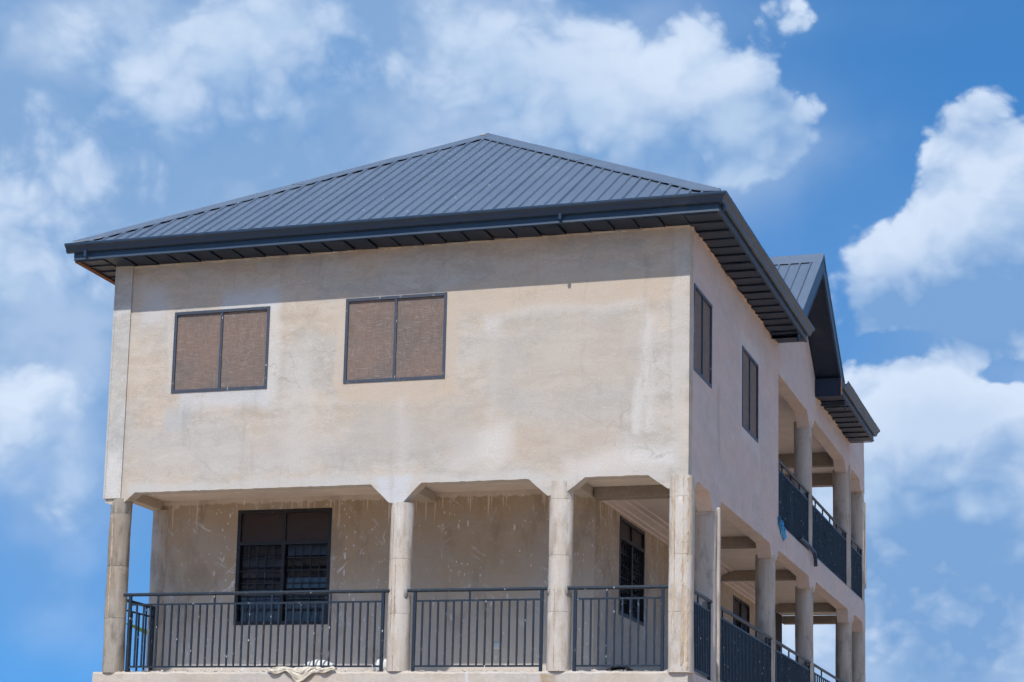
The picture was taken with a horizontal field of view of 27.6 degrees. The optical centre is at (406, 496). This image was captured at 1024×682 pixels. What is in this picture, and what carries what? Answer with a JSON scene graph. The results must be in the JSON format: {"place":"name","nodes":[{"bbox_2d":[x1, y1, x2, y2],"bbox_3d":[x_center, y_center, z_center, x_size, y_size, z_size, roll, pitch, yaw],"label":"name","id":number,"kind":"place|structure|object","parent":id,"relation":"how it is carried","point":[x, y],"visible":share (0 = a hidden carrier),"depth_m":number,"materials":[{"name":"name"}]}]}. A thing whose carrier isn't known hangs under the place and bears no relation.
{"place":"outdoors","nodes":[
{"label":"outdoors","id":0,"kind":"place"},
{"bbox_2d":[64,133,879,681],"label":"house","id":1,"kind":"structure","parent":0,"point":[486,407],"depth_m":30.19,"materials":[{"name":"paint"}]},
{"bbox_2d":[171,306,269,392],"bbox_3d":[-2.728,-2.143,30.576,1.540,1.229,0.062,-2,-11,20],"label":"window","id":2,"kind":"structure","parent":1,"relation":"in","point":[222,349],"depth_m":30.57,"materials":[{"name":"paint"}]},
{"bbox_2d":[233,508,331,624],"bbox_3d":[-1.846,1.077,31.511,1.545,1.764,0.188,-2,-11,20],"label":"window","id":3,"kind":"structure","parent":1,"relation":"in","point":[278,549],"depth_m":31.49,"materials":[{"name":"glass"}]},
{"bbox_2d":[266,666,336,681],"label":"cloth","id":4,"kind":"object","parent":1,"relation":"hanging from","point":[299,674],"visible":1,"depth_m":29.21,"materials":[{"name":"beige fabric"}]},
{"bbox_2d":[304,659,336,671],"bbox_3d":[-1.249,2.455,29.753,0.511,0.260,0.344,-2,-11,20],"label":"sack","id":5,"kind":"object","parent":1,"relation":"on","point":[317,662],"visible":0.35,"depth_m":29.65,"materials":[{"name":"white plastic"}]},
{"bbox_2d":[373,658,385,671],"bbox_3d":[-0.332,2.418,29.371,0.315,0.276,0.291,-2,-11,20],"label":"sack","id":6,"kind":"object","parent":1,"relation":"on","point":[377,663],"visible":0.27,"depth_m":29.27,"materials":[{"name":"white plastic"}]},
{"bbox_2d":[117,668,667,671],"bbox_3d":[-0.254,2.409,28.884,8.370,0.045,0.151,-2,-11,20],"label":"mortar debris","id":7,"kind":"object","parent":1,"relation":"on","point":[594,669],"visible":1,"depth_m":28.68,"materials":[{"name":"beige concrete"}]},
{"bbox_2d":[343,292,446,383],"bbox_3d":[-0.161,-2.248,29.654,1.538,1.248,0.062,-2,-11,20],"label":"window","id":8,"kind":"structure","parent":1,"relation":"in","point":[399,337],"depth_m":29.65,"materials":[{"name":"paint"}]},
{"bbox_2d":[606,667,634,670],"bbox_3d":[2.851,2.290,27.784,0.389,0.082,0.145,-2,-11,20],"label":"rag","id":9,"kind":"object","parent":1,"relation":"on","point":[621,668],"visible":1,"depth_m":27.81,"materials":[{"name":"black fabric"}]},
{"bbox_2d":[619,516,644,625],"bbox_3d":[3.366,1.162,31.913,0.188,1.490,1.600,-2,-11,20],"label":"window","id":10,"kind":"structure","parent":1,"relation":"in","point":[632,539],"depth_m":31.95,"materials":[{"name":"glass"}]},
{"bbox_2d":[693,283,711,387],"bbox_3d":[4.101,-2.223,28.993,0.062,1.213,1.190,-2,-11,20],"label":"window","id":11,"kind":"structure","parent":1,"relation":"in","point":[702,347],"depth_m":29.03,"materials":[{"name":"glass"}]},
{"bbox_2d":[733,595,749,633],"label":"window","id":12,"kind":"structure","parent":1,"relation":"in","point":[741,609],"depth_m":40.09,"materials":[{"name":"glass"}]},
{"bbox_2d":[742,345,758,442],"bbox_3d":[5.297,-1.570,32.252,0.062,1.258,1.300,-2,-11,20],"label":"window","id":13,"kind":"structure","parent":1,"relation":"in","point":[750,369],"depth_m":32.27,"materials":[{"name":"glass"}]},
{"bbox_2d":[778,516,786,540],"bbox_3d":[6.204,0.538,34.422,0.094,0.381,0.521,-2,-11,20],"label":"plastic bag","id":14,"kind":"object","parent":1,"relation":"on","point":[782,529],"visible":1,"depth_m":34.42,"materials":[{"name":"blue plastic"}]},
{"bbox_2d":[798,537,817,566],"bbox_3d":[7.118,0.989,36.858,0.087,0.290,1.614,-2,-11,20],"label":"bent drainpipe","id":15,"kind":"object","parent":1,"relation":"on","point":[808,545],"visible":1,"depth_m":37.08,"materials":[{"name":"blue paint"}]},
{"bbox_2d":[0,0,1023,681],"label":"sky","id":16,"kind":"structure","parent":0,"point":[883,139],"materials":[{"name":"blue"}]}
]}

